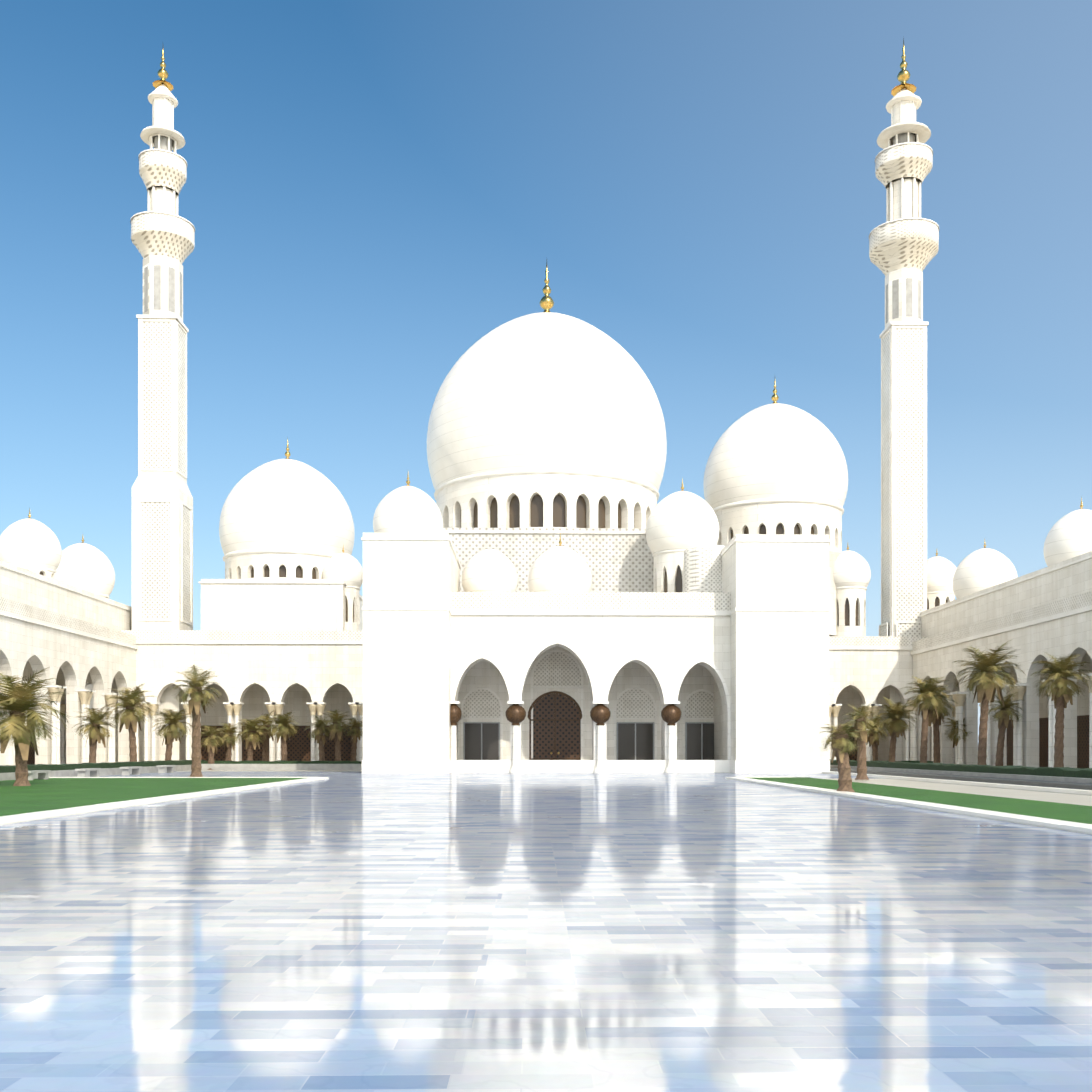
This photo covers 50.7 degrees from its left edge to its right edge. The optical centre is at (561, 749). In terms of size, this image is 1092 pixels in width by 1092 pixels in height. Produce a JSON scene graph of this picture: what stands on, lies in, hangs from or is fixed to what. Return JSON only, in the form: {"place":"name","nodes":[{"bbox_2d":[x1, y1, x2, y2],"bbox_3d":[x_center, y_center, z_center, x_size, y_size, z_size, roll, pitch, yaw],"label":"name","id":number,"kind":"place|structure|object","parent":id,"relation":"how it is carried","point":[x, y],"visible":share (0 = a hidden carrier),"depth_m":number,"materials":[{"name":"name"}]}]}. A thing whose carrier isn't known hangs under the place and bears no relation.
{"place":"outdoors","nodes":[
{"label":"outdoors","id":0,"kind":"place"},
{"bbox_2d":[0,771,1091,1091],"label":"marble floor","id":1,"kind":"structure","parent":0,"point":[346,931],"depth_m":9.69,"materials":[{"name":"white stone"}]},
{"bbox_2d":[361,528,830,773],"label":"mosque facade","id":2,"kind":"structure","parent":1,"relation":"on","point":[621,667],"depth_m":80.07,"materials":[{"name":"white stone"}]},
{"bbox_2d":[373,473,724,592],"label":"small domes","id":3,"kind":"structure","parent":2,"relation":"on","point":[682,531],"depth_m":86.22,"materials":[{"name":"stone"}]},
{"bbox_2d":[0,777,1091,823],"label":"lawn grass","id":4,"kind":"structure","parent":0,"point":[37,795],"depth_m":40.80,"materials":[{"name":"green plant"}]},
{"bbox_2d":[0,668,70,785],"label":"palm","id":5,"kind":"object","parent":4,"relation":"on","point":[15,704],"visible":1,"depth_m":48.98,"materials":[{"name":"green plant"}]},
{"bbox_2d":[819,719,861,791],"bbox_3d":[10.239,0.230,42.346,1.725,2.683,1.798,0,0,-1],"label":"palm","id":6,"kind":"object","parent":4,"relation":"on","point":[840,744],"visible":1,"depth_m":42.08,"materials":[{"name":"green plant"}]},
{"bbox_2d":[0,0,1091,742],"label":"sky","id":7,"kind":"structure","parent":0,"point":[372,190],"materials":[{"name":"blue"}]},
{"bbox_2d":[427,262,666,527],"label":"dome","id":8,"kind":"structure","parent":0,"point":[546,418],"depth_m":97.03,"materials":[{"name":"white stone"}]},
{"bbox_2d":[201,770,1091,805],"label":"courtyard paving","id":9,"kind":"structure","parent":0,"point":[1085,800],"depth_m":45.67,"materials":[{"name":"white stone"}]},
{"bbox_2d":[0,597,142,764],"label":"arcade","id":10,"kind":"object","parent":9,"relation":"on","point":[36,639],"visible":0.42,"depth_m":89.84,"materials":[{"name":"white stone"}]},
{"bbox_2d":[71,706,117,762],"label":"palm","id":11,"kind":"object","parent":9,"relation":"on","point":[94,728],"visible":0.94,"depth_m":82.95,"materials":[{"name":"green plant"}]},
{"bbox_2d":[102,684,156,761],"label":"palm","id":12,"kind":"object","parent":9,"relation":"on","point":[131,718],"visible":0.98,"depth_m":83.03,"materials":[{"name":"green plant"}]},
{"bbox_2d":[130,49,194,761],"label":"minaret","id":13,"kind":"object","parent":9,"relation":"on","point":[163,236],"visible":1,"depth_m":105.43,"materials":[{"name":"white stone"}]},
{"bbox_2d":[151,709,191,760],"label":"palm","id":14,"kind":"object","parent":9,"relation":"on","point":[170,727],"visible":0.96,"depth_m":89.13,"materials":[{"name":"green plant"}]},
{"bbox_2d":[0,760,361,780],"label":"walkway","id":15,"kind":"structure","parent":9,"relation":"on","point":[39,771],"depth_m":79.53,"materials":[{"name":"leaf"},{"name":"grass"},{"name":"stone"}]},
{"bbox_2d":[169,665,222,776],"bbox_3d":[-20.219,-1.536,63.768,2.926,6.214,2.982,0,0,-1],"label":"palm","id":16,"kind":"object","parent":9,"relation":"on","point":[194,692],"visible":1,"depth_m":63.71,"materials":[{"name":"green plant"}]},
{"bbox_2d":[57,630,362,763],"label":"arcade","id":17,"kind":"object","parent":9,"relation":"on","point":[304,676],"visible":0.52,"depth_m":103.39,"materials":[{"name":"white stone"}]},
{"bbox_2d":[201,723,225,769],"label":"palm","id":18,"kind":"object","parent":9,"relation":"on","point":[211,746],"visible":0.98,"depth_m":91.13,"materials":[{"name":"green plant"}]},
{"bbox_2d":[217,723,244,760],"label":"palm","id":19,"kind":"object","parent":9,"relation":"on","point":[230,737],"visible":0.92,"depth_m":94.01,"materials":[{"name":"green plant"}]},
{"bbox_2d":[234,716,269,760],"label":"palm","id":20,"kind":"object","parent":9,"relation":"on","point":[252,727],"visible":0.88,"depth_m":96.06,"materials":[{"name":"green plant"}]},
{"bbox_2d":[256,710,276,760],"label":"palm","id":21,"kind":"object","parent":9,"relation":"on","point":[265,750],"visible":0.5,"depth_m":98.35,"materials":[{"name":"green plant"}]},
{"bbox_2d":[265,710,298,760],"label":"palm","id":22,"kind":"object","parent":9,"relation":"on","point":[283,731],"visible":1,"depth_m":96.22,"materials":[{"name":"green plant"}]},
{"bbox_2d":[304,714,331,760],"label":"palm","id":23,"kind":"object","parent":9,"relation":"on","point":[319,732],"visible":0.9,"depth_m":97.38,"materials":[{"name":"green plant"}]},
{"bbox_2d":[322,709,353,760],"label":"palm","id":24,"kind":"object","parent":9,"relation":"on","point":[336,732],"visible":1,"depth_m":96.34,"materials":[{"name":"green plant"}]},
{"bbox_2d":[343,717,362,760],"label":"palm","id":25,"kind":"object","parent":9,"relation":"on","point":[356,731],"visible":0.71,"depth_m":98.33,"materials":[{"name":"green plant"}]},
{"bbox_2d":[0,776,1091,833],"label":"kerbs","id":26,"kind":"structure","parent":9,"relation":"on","point":[980,813],"depth_m":32.23,"materials":[{"name":"stone"}]},
{"bbox_2d":[839,703,879,779],"bbox_3d":[15.576,-0.476,60.163,2.419,4.093,2.376,0,0,-1],"label":"palm","id":27,"kind":"object","parent":9,"relation":"on","point":[860,724],"visible":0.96,"depth_m":60.07,"materials":[{"name":"green plant"}]},
{"bbox_2d":[866,715,887,760],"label":"palm","id":28,"kind":"object","parent":9,"relation":"on","point":[873,740],"visible":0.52,"depth_m":95.39,"materials":[{"name":"green plant"}]},
{"bbox_2d":[874,697,920,761],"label":"palm","id":29,"kind":"object","parent":9,"relation":"on","point":[893,720],"visible":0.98,"depth_m":88.13,"materials":[{"name":"green plant"}]},
{"bbox_2d":[869,39,938,760],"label":"minaret","id":30,"kind":"object","parent":9,"relation":"on","point":[903,245],"visible":0.92,"depth_m":107.11,"materials":[{"name":"white stone"}]},
{"bbox_2d":[829,636,980,763],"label":"arcade","id":31,"kind":"object","parent":9,"relation":"on","point":[865,670],"visible":0.15,"depth_m":104.64,"materials":[{"name":"white stone"}]},
{"bbox_2d":[901,676,951,762],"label":"palm","id":32,"kind":"object","parent":9,"relation":"on","point":[928,705],"visible":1,"depth_m":84.41,"materials":[{"name":"green plant"}]},
{"bbox_2d":[913,686,957,762],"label":"palm","id":33,"kind":"object","parent":9,"relation":"on","point":[935,721],"visible":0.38,"depth_m":90.37,"materials":[{"name":"green plant"}]},
{"bbox_2d":[822,759,1091,795],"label":"walkway","id":34,"kind":"structure","parent":9,"relation":"on","point":[1069,780],"depth_m":53.61,"materials":[{"name":"stone"}]},
{"bbox_2d":[952,640,1024,764],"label":"palm","id":35,"kind":"object","parent":34,"relation":"in","point":[987,687],"visible":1,"depth_m":72.06,"materials":[{"name":"green plant"}]},
{"bbox_2d":[1031,653,1090,766],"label":"palm","id":36,"kind":"object","parent":34,"relation":"in","point":[1061,691],"visible":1,"depth_m":66.23,"materials":[{"name":"green plant"}]},
{"bbox_2d":[944,718,972,747],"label":"palm","id":37,"kind":"object","parent":9,"relation":"on","point":[954,733],"visible":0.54,"depth_m":92.37,"materials":[{"name":"green plant"}]},
{"bbox_2d":[905,591,1091,768],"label":"arcade","id":38,"kind":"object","parent":9,"relation":"on","point":[1060,628],"visible":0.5,"depth_m":85.51,"materials":[{"name":"white stone"}]},
{"bbox_2d":[0,496,1091,636],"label":"small domes","id":39,"kind":"structure","parent":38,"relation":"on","point":[40,568],"depth_m":96.33,"materials":[{"name":"white stone"}]},
{"bbox_2d":[988,692,1022,765],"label":"palm","id":40,"kind":"object","parent":9,"relation":"on","point":[1004,714],"visible":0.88,"depth_m":80.39,"materials":[{"name":"green plant"}]},
{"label":"link walls","id":41,"kind":"object","parent":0,"visible":0},
{"bbox_2d":[199,381,847,635],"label":"side domes","id":42,"kind":"structure","parent":41,"relation":"on","point":[286,530],"depth_m":106.31,"materials":[{"name":"white stone"}]}
]}

